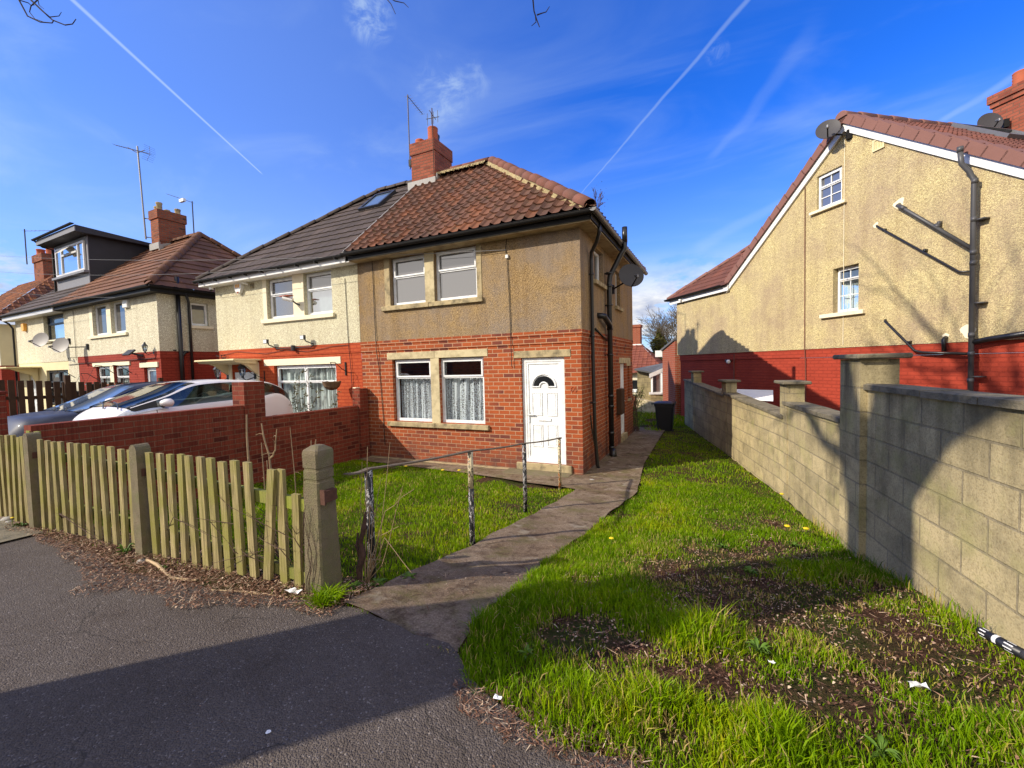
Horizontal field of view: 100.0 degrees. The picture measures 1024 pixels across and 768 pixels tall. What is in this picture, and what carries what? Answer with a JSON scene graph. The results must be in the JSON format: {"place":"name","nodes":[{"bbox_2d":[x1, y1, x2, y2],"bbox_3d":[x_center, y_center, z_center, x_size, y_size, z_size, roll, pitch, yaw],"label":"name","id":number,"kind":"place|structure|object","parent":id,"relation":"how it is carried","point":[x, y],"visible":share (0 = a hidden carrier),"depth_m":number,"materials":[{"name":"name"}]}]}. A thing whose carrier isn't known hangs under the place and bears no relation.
{"place":"outdoors","nodes":[
{"label":"outdoors","id":0,"kind":"place"},
{"bbox_2d":[0,516,11,520],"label":"stone","id":1,"kind":"object","parent":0,"point":[7,518],"visible":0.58,"depth_m":5.29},
{"bbox_2d":[0,521,41,541],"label":"driveway apron","id":2,"kind":"object","parent":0,"point":[7,535],"visible":0.91,"depth_m":4.79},
{"bbox_2d":[290,369,339,411],"bbox_3d":[-4.742,0.543,9.823,1.672,1.757,0.423,-1,3,2],"label":"rose bush","id":3,"kind":"object","parent":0,"point":[316,391],"visible":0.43,"depth_m":9.78,"materials":[{"name":"brown plant"}]},
{"bbox_2d":[0,533,645,767],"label":"pavement","id":4,"kind":"structure","parent":0,"point":[123,677],"depth_m":2.15,"materials":[{"name":"asphalt"}]},
{"bbox_2d":[12,522,28,526],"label":"weed","id":5,"kind":"object","parent":4,"relation":"on","point":[22,525],"visible":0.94,"depth_m":5.02,"materials":[{"name":"green plant"}]},
{"bbox_2d":[344,486,636,651],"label":"garden path","id":6,"kind":"structure","parent":0,"point":[525,541],"depth_m":3.52,"materials":[{"name":"concrete"}]},
{"bbox_2d":[357,427,664,494],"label":"side path","id":7,"kind":"structure","parent":0,"point":[624,467],"depth_m":8.47,"materials":[{"name":"concrete"}]},
{"bbox_2d":[0,0,1023,365],"label":"sky","id":8,"kind":"structure","parent":0,"point":[692,120],"materials":[{"name":"blue"}]},
{"bbox_2d":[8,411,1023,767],"bbox_3d":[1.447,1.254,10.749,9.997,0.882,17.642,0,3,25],"label":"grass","id":9,"kind":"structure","parent":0,"point":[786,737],"depth_m":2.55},
{"bbox_2d":[908,681,929,689],"bbox_3d":[1.853,1.371,1.958,0.076,0.018,0.045,0,3,25],"label":"paper scrap","id":10,"kind":"object","parent":9,"relation":"on","point":[915,683],"visible":1,"depth_m":1.96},
{"bbox_2d":[19,394,1023,767],"bbox_3d":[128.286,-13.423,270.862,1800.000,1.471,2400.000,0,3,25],"label":"ground","id":11,"kind":"structure","parent":0,"point":[713,678],"depth_m":2.56,"materials":[{"name":"plant"}]},
{"bbox_2d":[0,391,8,458],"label":"brick pier","id":12,"kind":"structure","parent":11,"relation":"on","point":[3,422],"depth_m":6.17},
{"bbox_2d":[0,248,56,415],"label":"house","id":13,"kind":"structure","parent":11,"relation":"on","point":[42,284],"depth_m":21.39,"materials":[{"name":"brick"}]},
{"bbox_2d":[24,229,50,263],"bbox_3d":[-25.777,-7.511,23.466,1.597,1.900,0.300,-2,3,-1],"label":"tv aerial","id":14,"kind":"object","parent":13,"relation":"attached to","point":[25,243],"visible":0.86,"depth_m":23.43,"materials":[{"name":"metal"}]},
{"bbox_2d":[0,375,162,415],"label":"board fence","id":15,"kind":"object","parent":11,"relation":"on","point":[69,389],"visible":0.26,"depth_m":10.39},
{"bbox_2d":[0,222,206,413],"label":"house","id":16,"kind":"structure","parent":11,"relation":"on","point":[74,246],"depth_m":17.06,"materials":[{"name":"beige paint"}]},
{"bbox_2d":[21,323,26,330],"bbox_3d":[-20.080,-2.323,17.671,0.273,0.320,0.100,0,3,27],"label":"burglar alarm","id":17,"kind":"object","parent":16,"relation":"attached to","point":[23,326],"visible":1,"depth_m":17.62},
{"bbox_2d":[31,377,37,411],"bbox_3d":[-19.676,0.544,17.802,0.830,1.980,0.070,0,3,27],"label":"door","id":18,"kind":"structure","parent":16,"relation":"in","point":[36,409],"depth_m":17.86,"materials":[{"name":"plastic"}]},
{"bbox_2d":[28,333,70,346],"bbox_3d":[-16.820,-1.620,15.711,1.228,0.535,0.525,-3,3,-27],"label":"satellite dish","id":19,"kind":"object","parent":16,"relation":"attached to","point":[39,339],"visible":0.99,"depth_m":15.66,"materials":[{"name":"grey metal"}]},
{"bbox_2d":[47,314,64,339],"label":"window","id":20,"kind":"structure","parent":16,"relation":"in","point":[56,324],"depth_m":16.68,"materials":[{"name":"clear glass"}]},
{"bbox_2d":[49,370,67,403],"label":"window","id":21,"kind":"structure","parent":16,"relation":"in","point":[61,372],"depth_m":16.80,"materials":[{"name":"clear glass"}]},
{"bbox_2d":[54,240,86,276],"bbox_3d":[-17.699,-4.949,17.027,2.700,1.140,0.325,0,3,27],"label":"window","id":22,"kind":"structure","parent":16,"relation":"in","point":[72,257],"depth_m":17.07,"materials":[{"name":"grey plastic"}]},
{"bbox_2d":[114,543,134,555],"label":"weed","id":23,"kind":"object","parent":11,"relation":"on","point":[126,550],"visible":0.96,"depth_m":4.02,"materials":[{"name":"green plant"}]},
{"bbox_2d":[52,506,207,545],"bbox_3d":[-3.785,1.336,4.153,3.009,0.524,0.190,0,3,25],"label":"bare shrub","id":24,"kind":"object","parent":11,"relation":"on","point":[61,515],"visible":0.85,"depth_m":4.39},
{"bbox_2d":[0,431,304,589],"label":"picket fence","id":25,"kind":"object","parent":11,"relation":"on","point":[25,496],"visible":0.88,"depth_m":3.91,"materials":[{"name":"brown wood"}]},
{"bbox_2d":[146,559,196,580],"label":"branch","id":26,"kind":"object","parent":11,"relation":"on","point":[154,563],"visible":0.86,"depth_m":3.55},
{"bbox_2d":[49,202,312,390],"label":"house","id":27,"kind":"structure","parent":11,"relation":"on","point":[173,328],"depth_m":14.12,"materials":[{"name":"brick"}]},
{"bbox_2d":[51,370,75,392],"bbox_3d":[-16.244,-0.076,15.466,0.540,0.831,0.672,0,3,25],"label":"hanging basket","id":28,"kind":"object","parent":27,"relation":"hanging from","point":[60,382],"visible":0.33,"depth_m":15.34,"materials":[{"name":"black plastic"}]},
{"bbox_2d":[48,338,88,352],"bbox_3d":[-15.438,-1.365,15.040,1.135,0.535,0.526,-3,3,-29],"label":"satellite dish","id":29,"kind":"object","parent":27,"relation":"attached to","point":[59,345],"visible":1,"depth_m":15.00,"materials":[{"name":"grey metal"}]},
{"bbox_2d":[76,373,99,394],"bbox_3d":[-14.509,0.040,14.576,0.540,0.831,0.672,0,3,25],"label":"hanging basket","id":30,"kind":"object","parent":27,"relation":"hanging from","point":[85,383],"visible":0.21,"depth_m":14.49,"materials":[{"name":"black plastic"}]},
{"bbox_2d":[85,365,112,390],"bbox_3d":[-13.538,-0.203,14.061,0.540,0.831,0.672,0,3,25],"label":"hanging basket","id":31,"kind":"object","parent":27,"relation":"hanging from","point":[98,378],"visible":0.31,"depth_m":13.95,"materials":[{"name":"black plastic"}]},
{"bbox_2d":[95,305,106,334],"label":"window","id":32,"kind":"structure","parent":27,"relation":"in","point":[101,322],"depth_m":14.80,"materials":[{"name":"plastic"}]},
{"bbox_2d":[100,366,110,383],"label":"window","id":33,"kind":"structure","parent":27,"relation":"in","point":[104,372],"depth_m":14.96,"materials":[{"name":"plastic"}]},
{"bbox_2d":[107,365,131,385],"bbox_3d":[-12.427,-0.186,13.488,0.540,0.831,0.672,0,3,25],"label":"hanging basket","id":34,"kind":"object","parent":27,"relation":"hanging from","point":[116,374],"visible":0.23,"depth_m":13.46,"materials":[{"name":"ceramic"}]},
{"bbox_2d":[114,301,125,332],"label":"window","id":35,"kind":"structure","parent":27,"relation":"in","point":[119,312],"depth_m":14.19,"materials":[{"name":"plastic"}]},
{"bbox_2d":[117,366,129,382],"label":"window","id":36,"kind":"structure","parent":27,"relation":"in","point":[121,373],"depth_m":14.34,"materials":[{"name":"plastic"}]},
{"bbox_2d":[122,300,129,307],"bbox_3d":[-12.244,-2.539,13.627,0.300,0.250,0.090,0,3,25],"label":"burglar alarm","id":37,"kind":"object","parent":27,"relation":"attached to","point":[125,303],"visible":1,"depth_m":13.57,"materials":[{"name":"white plastic"}]},
{"bbox_2d":[122,349,142,356],"bbox_3d":[-11.788,-0.952,13.344,0.576,0.238,0.351,0,3,25],"label":"floodlight","id":38,"kind":"object","parent":27,"relation":"attached to","point":[128,352],"visible":1,"depth_m":13.29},
{"bbox_2d":[114,144,153,238],"bbox_3d":[-15.156,-7.761,17.263,1.866,3.911,0.420,-1,3,15],"label":"tv aerial","id":39,"kind":"object","parent":27,"relation":"attached to","point":[138,152],"visible":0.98,"depth_m":17.20,"materials":[{"name":"grey metal"}]},
{"bbox_2d":[142,342,153,354],"bbox_3d":[-10.989,-1.076,12.971,0.317,0.395,0.146,-3,3,-35],"label":"wall lantern","id":40,"kind":"object","parent":27,"relation":"attached to","point":[144,344],"depth_m":12.91,"materials":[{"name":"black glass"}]},
{"bbox_2d":[147,368,156,381],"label":"window","id":41,"kind":"structure","parent":27,"relation":"in","point":[152,377],"depth_m":13.44,"materials":[{"name":"plastic"}]},
{"bbox_2d":[168,194,194,232],"bbox_3d":[-13.827,-7.051,17.957,1.191,1.859,0.476,0,3,25],"label":"tv aerial","id":42,"kind":"object","parent":27,"relation":"attached to","point":[181,200],"visible":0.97,"depth_m":17.82,"materials":[{"name":"metal"}]},
{"bbox_2d":[190,303,206,325],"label":"window","id":43,"kind":"structure","parent":27,"relation":"in","point":[198,311],"depth_m":13.94,"materials":[{"name":"plastic"}]},
{"bbox_2d":[24,381,369,516],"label":"brick wall","id":44,"kind":"structure","parent":11,"relation":"on","point":[218,434],"depth_m":7.44,"materials":[{"name":"brick"}]},
{"bbox_2d":[210,589,288,597],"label":"branch","id":45,"kind":"object","parent":11,"relation":"on","point":[250,593],"visible":0.44,"depth_m":3.15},
{"bbox_2d":[196,498,304,564],"bbox_3d":[-2.003,1.152,3.366,1.213,0.731,0.241,-1,3,19],"label":"bare shrub","id":46,"kind":"object","parent":11,"relation":"on","point":[261,538],"visible":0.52,"depth_m":3.31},
{"bbox_2d":[246,415,265,508],"bbox_3d":[-2.456,0.951,4.114,0.200,1.320,0.090,0,3,25],"label":"bare shrub","id":47,"kind":"object","parent":11,"relation":"on","point":[248,456],"visible":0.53,"depth_m":4.10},
{"bbox_2d":[256,423,278,554],"bbox_3d":[-2.235,0.986,3.985,0.229,1.251,0.091,0,3,25],"label":"bare shrub","id":48,"kind":"object","parent":11,"relation":"on","point":[270,466],"visible":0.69,"depth_m":3.97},
{"bbox_2d":[18,0,549,26],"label":"street tree","id":49,"kind":"object","parent":11,"relation":"on","point":[31,5],"visible":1,"depth_m":5.09,"materials":[{"name":"brown plant"}]},
{"bbox_2d":[290,428,315,541],"bbox_3d":[-1.759,1.000,3.746,0.140,1.220,0.524,-4,3,-43],"label":"bare shrub","id":50,"kind":"object","parent":11,"relation":"on","point":[294,476],"visible":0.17,"depth_m":3.85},
{"bbox_2d":[300,505,321,592],"bbox_3d":[-1.411,1.164,2.993,0.241,0.644,0.142,-1,3,3],"label":"bare shrub","id":51,"kind":"object","parent":11,"relation":"on","point":[310,569],"visible":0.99,"depth_m":3.02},
{"bbox_2d":[302,444,341,598],"bbox_3d":[-1.369,1.105,3.110,0.223,1.347,0.200,0,3,25],"label":"gate post","id":52,"kind":"object","parent":11,"relation":"on","point":[320,493],"visible":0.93,"depth_m":3.04,"materials":[{"name":"concrete"}]},
{"bbox_2d":[192,180,477,418],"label":"house","id":53,"kind":"structure","parent":11,"relation":"on","point":[258,310],"depth_m":11.38,"materials":[{"name":"beige brick"}]},
{"bbox_2d":[213,367,228,379],"bbox_3d":[-8.341,-0.327,12.317,0.388,0.543,0.200,-3,3,-35],"label":"wall lantern","id":54,"kind":"object","parent":53,"relation":"attached to","point":[215,373],"depth_m":12.24,"materials":[{"name":"black glass"}]},
{"bbox_2d":[234,282,243,294],"bbox_3d":[-7.584,-2.648,11.927,0.320,0.320,0.093,0,3,25],"label":"burglar alarm","id":55,"kind":"object","parent":53,"relation":"attached to","point":[238,287],"visible":0.99,"depth_m":11.88,"materials":[{"name":"white plastic"}]},
{"bbox_2d":[235,372,255,380],"bbox_3d":[-7.496,0.640,12.245,1.000,1.960,0.070,0,3,25],"label":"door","id":56,"kind":"structure","parent":53,"relation":"in","point":[248,375],"depth_m":12.21,"materials":[{"name":"plastic"}]},
{"bbox_2d":[237,364,255,379],"bbox_3d":[-7.237,-0.360,11.737,0.458,0.542,0.201,-3,3,-35],"label":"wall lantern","id":57,"kind":"object","parent":53,"relation":"attached to","point":[239,368],"depth_m":11.65,"materials":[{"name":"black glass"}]},
{"bbox_2d":[270,277,293,318],"bbox_3d":[-6.052,-2.273,11.397,1.000,1.040,0.080,0,3,25],"label":"window","id":58,"kind":"structure","parent":53,"relation":"in","point":[280,308],"depth_m":11.45,"materials":[{"name":"plastic"}]},
{"bbox_2d":[279,295,299,305],"bbox_3d":[-5.638,-2.109,10.885,0.346,0.234,0.344,0,3,25],"label":"security camera","id":59,"kind":"object","parent":53,"relation":"attached to","point":[287,298],"visible":1,"depth_m":10.77,"materials":[{"name":"white plastic"}]},
{"bbox_2d":[276,345,313,349],"bbox_3d":[-5.649,-0.933,11.090,1.419,0.130,0.105,0,3,25],"label":"light bar","id":60,"kind":"object","parent":53,"relation":"attached to","point":[292,347],"visible":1,"depth_m":11.04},
{"bbox_2d":[300,335,313,343],"bbox_3d":[-5.156,-1.110,10.772,0.322,0.234,0.125,-2,3,-6],"label":"floodlight","id":61,"kind":"object","parent":53,"relation":"attached to","point":[302,337],"visible":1,"depth_m":10.74,"materials":[{"name":"white plastic"}]},
{"bbox_2d":[277,364,337,412],"bbox_3d":[-5.292,0.182,11.261,2.270,1.350,0.195,0,3,25],"label":"window","id":62,"kind":"structure","parent":53,"relation":"in","point":[288,380],"depth_m":11.26,"materials":[{"name":"plastic"}]},
{"bbox_2d":[306,271,332,314],"bbox_3d":[-4.796,-2.278,10.801,0.960,1.040,0.080,0,3,25],"label":"window","id":63,"kind":"structure","parent":53,"relation":"in","point":[318,283],"depth_m":10.84,"materials":[{"name":"plastic"}]},
{"bbox_2d":[322,362,346,389],"bbox_3d":[-4.245,-0.187,10.193,0.417,0.668,0.578,-1,3,3],"label":"hanging basket","id":64,"kind":"object","parent":53,"relation":"hanging from","point":[333,385],"visible":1,"depth_m":10.03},
{"bbox_2d":[345,580,363,589],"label":"weed","id":65,"kind":"object","parent":11,"relation":"on","point":[356,583],"visible":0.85,"depth_m":3.17,"materials":[{"name":"green plant"}]},
{"bbox_2d":[367,578,388,587],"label":"weed","id":66,"kind":"object","parent":11,"relation":"on","point":[381,581],"visible":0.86,"depth_m":3.24,"materials":[{"name":"green plant"}]},
{"bbox_2d":[355,446,413,582],"bbox_3d":[-0.923,0.997,3.150,0.664,1.164,0.131,0,3,31],"label":"bare shrub","id":67,"kind":"object","parent":11,"relation":"on","point":[361,551],"visible":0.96,"depth_m":3.23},
{"bbox_2d":[400,571,416,578],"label":"weed","id":68,"kind":"object","parent":11,"relation":"on","point":[407,573],"visible":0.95,"depth_m":3.39,"materials":[{"name":"green plant"}]},
{"bbox_2d":[343,437,561,581],"bbox_3d":[-0.116,1.256,5.156,0.263,1.401,4.396,0,3,28],"label":"handrail","id":69,"kind":"object","parent":11,"relation":"on","point":[369,495],"visible":0.88,"depth_m":4.34,"materials":[{"name":"metal"}]},
{"bbox_2d":[339,126,647,476],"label":"house","id":70,"kind":"structure","parent":11,"relation":"on","point":[531,316],"depth_m":9.05,"materials":[{"name":"red brick"}]},
{"bbox_2d":[8,265,334,274],"bbox_3d":[-13.058,-3.659,13.442,19.317,2.011,0.007,0,3,22],"label":"overhead wire","id":71,"kind":"object","parent":70,"relation":"attached to","point":[194,273],"visible":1,"depth_m":11.37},
{"bbox_2d":[10,250,496,259],"bbox_3d":[-11.081,-3.913,12.697,23.536,2.764,0.007,0,3,22],"label":"overhead wire","id":72,"kind":"object","parent":70,"relation":"attached to","point":[293,258],"visible":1,"depth_m":10.47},
{"bbox_2d":[393,255,425,304],"bbox_3d":[-2.266,-2.305,9.602,0.940,1.050,0.080,0,3,25],"label":"window","id":73,"kind":"structure","parent":70,"relation":"in","point":[408,276],"depth_m":9.62,"materials":[{"name":"plastic"}]},
{"bbox_2d":[395,359,431,421],"bbox_3d":[-2.172,0.141,9.778,1.040,1.395,0.191,0,3,25],"label":"window","id":74,"kind":"structure","parent":70,"relation":"in","point":[414,378],"depth_m":9.84,"materials":[{"name":"plastic"}]},
{"bbox_2d":[406,94,421,168],"bbox_3d":[-2.821,-7.227,12.659,0.200,2.080,0.947,-1,3,19],"label":"tv aerial","id":75,"kind":"object","parent":70,"relation":"attached to","point":[409,161],"visible":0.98,"depth_m":12.29,"materials":[{"name":"metal"}]},
{"bbox_2d":[427,108,438,175],"bbox_3d":[-2.162,-6.656,11.820,0.278,1.820,0.301,-3,3,-32],"label":"tv aerial","id":76,"kind":"object","parent":70,"relation":"attached to","point":[432,118],"visible":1,"depth_m":11.80,"materials":[{"name":"grey metal"}]},
{"bbox_2d":[436,246,476,300],"bbox_3d":[-1.150,-2.310,9.073,1.030,1.050,0.080,0,3,25],"label":"window","id":77,"kind":"structure","parent":70,"relation":"in","point":[456,273],"depth_m":9.09,"materials":[{"name":"plastic"}]},
{"bbox_2d":[441,357,484,423],"bbox_3d":[-1.006,0.135,9.226,1.080,1.395,0.192,0,3,25],"label":"window","id":78,"kind":"structure","parent":70,"relation":"in","point":[458,388],"depth_m":9.27,"materials":[{"name":"plastic"}]},
{"bbox_2d":[522,357,565,464],"bbox_3d":[0.633,0.517,8.372,0.880,2.055,0.098,0,3,25],"label":"door","id":79,"kind":"structure","parent":70,"relation":"in","point":[543,378],"depth_m":8.37,"materials":[{"name":"plastic"}]},
{"bbox_2d":[594,251,598,279],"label":"window","id":80,"kind":"structure","parent":70,"relation":"in","point":[596,257],"depth_m":9.38,"materials":[{"name":"plastic"}]},
{"bbox_2d":[592,189,604,217],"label":"gutter weed","id":81,"kind":"object","parent":70,"relation":"attached to","point":[595,194],"visible":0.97,"depth_m":7.38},
{"bbox_2d":[620,364,623,433],"bbox_3d":[2.908,0.400,11.563,0.070,1.890,0.700,0,3,25],"label":"side door","id":82,"kind":"structure","parent":70,"relation":"in","point":[621,365],"depth_m":11.72,"materials":[{"name":"plastic"}]},
{"bbox_2d":[612,264,643,293],"bbox_3d":[2.544,-2.420,9.767,0.883,0.600,0.502,1,3,39],"label":"satellite dish","id":83,"kind":"object","parent":70,"relation":"attached to","point":[631,275],"visible":1,"depth_m":9.71,"materials":[{"name":"grey metal"}]},
{"bbox_2d":[633,387,650,431],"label":"climbing plant","id":84,"kind":"object","parent":70,"relation":"attached to","point":[637,425],"visible":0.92,"depth_m":13.08,"materials":[{"name":"green plant"}]},
{"bbox_2d":[4,499,1023,767],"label":"dead leaves","id":85,"kind":"object","parent":11,"relation":"on","point":[214,585],"visible":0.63,"depth_m":2.91,"materials":[{"name":"brown plant"}]},
{"bbox_2d":[286,587,301,593],"bbox_3d":[-1.556,1.473,3.064,0.120,0.029,0.074,0,3,25],"label":"paper scrap","id":86,"kind":"object","parent":85,"relation":"on","point":[291,590],"visible":0.97,"depth_m":3.05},
{"bbox_2d":[516,644,533,658],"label":"weed","id":87,"kind":"object","parent":11,"relation":"on","point":[526,649],"visible":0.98,"depth_m":2.26,"materials":[{"name":"green plant"}]},
{"bbox_2d":[634,396,655,413],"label":"garden wall","id":88,"kind":"structure","parent":11,"relation":"on","point":[649,406],"depth_m":18.19,"materials":[{"name":"stone"}]},
{"bbox_2d":[632,324,662,393],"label":"house","id":89,"kind":"structure","parent":11,"relation":"on","point":[641,355],"depth_m":30.95,"materials":[{"name":"red tile"}]},
{"bbox_2d":[634,363,662,401],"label":"outbuilding","id":90,"kind":"structure","parent":11,"relation":"on","point":[650,380],"depth_m":19.92,"materials":[{"name":"concrete"}]},
{"bbox_2d":[649,368,662,394],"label":"window","id":91,"kind":"structure","parent":90,"relation":"in","point":[660,371],"depth_m":19.04,"materials":[{"name":"plastic"}]},
{"bbox_2d":[635,305,676,345],"bbox_3d":[12.704,-2.786,34.161,4.956,7.157,5.268,-2,3,-7],"label":"bare tree","id":92,"kind":"object","parent":11,"relation":"on","point":[665,334],"visible":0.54,"depth_m":34.17,"materials":[{"name":"brown plant"}]},
{"bbox_2d":[650,329,667,360],"bbox_3d":[11.619,-1.755,33.704,2.913,5.194,2.783,-3,3,-37],"label":"conifer","id":93,"kind":"object","parent":11,"relation":"on","point":[655,346],"visible":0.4,"depth_m":33.50,"materials":[{"name":"green plant"}]},
{"bbox_2d":[641,303,676,354],"bbox_3d":[15.146,-3.624,37.239,8.744,8.434,5.585,0,3,25],"label":"bare tree","id":94,"kind":"object","parent":11,"relation":"on","point":[673,310],"visible":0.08,"depth_m":37.43,"materials":[{"name":"brown plant"}]},
{"bbox_2d":[651,401,675,431],"bbox_3d":[4.709,1.057,13.329,0.682,1.050,0.700,0,3,25],"label":"wheelie bin","id":95,"kind":"object","parent":11,"relation":"on","point":[664,411],"visible":0.73,"depth_m":13.07,"materials":[{"name":"black plastic"}]},
{"bbox_2d":[655,338,715,415],"bbox_3d":[7.150,0.009,17.849,1.882,3.700,2.349,-1,3,7],"label":"extension","id":96,"kind":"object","parent":11,"relation":"on","point":[667,353],"visible":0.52,"depth_m":17.22,"materials":[{"name":"brick"}]},
{"bbox_2d":[715,543,728,549],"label":"weed","id":97,"kind":"object","parent":11,"relation":"on","point":[722,545],"visible":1,"depth_m":4.19,"materials":[{"name":"green plant"}]},
{"bbox_2d":[741,566,759,575],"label":"weed","id":98,"kind":"object","parent":11,"relation":"on","point":[748,569],"visible":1,"depth_m":3.50,"materials":[{"name":"green plant"}]},
{"bbox_2d":[744,637,773,654],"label":"weed","id":99,"kind":"object","parent":11,"relation":"on","point":[756,644],"visible":0.96,"depth_m":2.29,"materials":[{"name":"green plant"}]},
{"bbox_2d":[664,69,1023,416],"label":"house","id":100,"kind":"structure","parent":11,"relation":"on","point":[912,229],"depth_m":9.19,"materials":[{"name":"paint"}]},
{"bbox_2d":[819,167,841,208],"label":"window","id":101,"kind":"structure","parent":100,"relation":"in","point":[830,187],"depth_m":10.21,"materials":[{"name":"plastic"}]},
{"bbox_2d":[815,119,852,140],"bbox_3d":[7.320,-5.771,9.731,0.629,0.553,0.427,-1,3,3],"label":"satellite dish","id":102,"kind":"object","parent":100,"relation":"attached to","point":[827,129],"visible":1,"depth_m":9.78,"materials":[{"name":"grey metal"}]},
{"bbox_2d":[838,265,858,311],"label":"window","id":103,"kind":"structure","parent":100,"relation":"in","point":[851,276],"depth_m":9.99,"materials":[{"name":"plastic"}]},
{"bbox_2d":[977,113,1009,127],"bbox_3d":[12.129,-6.585,10.768,0.564,0.535,0.451,-2,3,-15],"label":"satellite dish","id":104,"kind":"object","parent":100,"relation":"attached to","point":[992,120],"visible":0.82,"depth_m":10.81,"materials":[{"name":"grey metal"}]},
{"bbox_2d":[683,353,1023,648],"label":"block wall","id":105,"kind":"structure","parent":11,"relation":"on","point":[922,487],"depth_m":3.40,"materials":[{"name":"concrete"}]},
{"bbox_2d":[861,733,906,764],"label":"weed","id":106,"kind":"object","parent":11,"relation":"on","point":[882,741],"visible":0.98,"depth_m":1.58,"materials":[{"name":"green plant"}]},
{"bbox_2d":[976,627,1023,659],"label":"discarded tube","id":107,"kind":"object","parent":11,"relation":"on","point":[1005,644],"visible":1,"depth_m":2.25,"materials":[{"name":"black plastic"}]},
{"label":"driveway","id":108,"kind":"structure","parent":0,"visible":0},
{"bbox_2d":[7,382,163,436],"bbox_3d":[-8.759,0.701,10.115,2.142,1.491,4.500,0,3,25],"label":"parked car","id":109,"kind":"object","parent":108,"relation":"on","point":[71,410],"visible":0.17,"depth_m":8.87,"materials":[{"name":"blue paint"}]},
{"bbox_2d":[73,379,292,420],"bbox_3d":[-6.497,0.692,8.747,2.144,1.556,3.595,0,3,25],"label":"parked car","id":110,"kind":"object","parent":108,"relation":"on","point":[181,395],"visible":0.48,"depth_m":8.06,"materials":[{"name":"white paint"}]},
{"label":"side yard","id":111,"kind":"structure","parent":0,"visible":0},
{"bbox_2d":[737,389,772,400],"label":"shed","id":112,"kind":"structure","parent":111,"relation":"on","point":[763,395],"depth_m":9.96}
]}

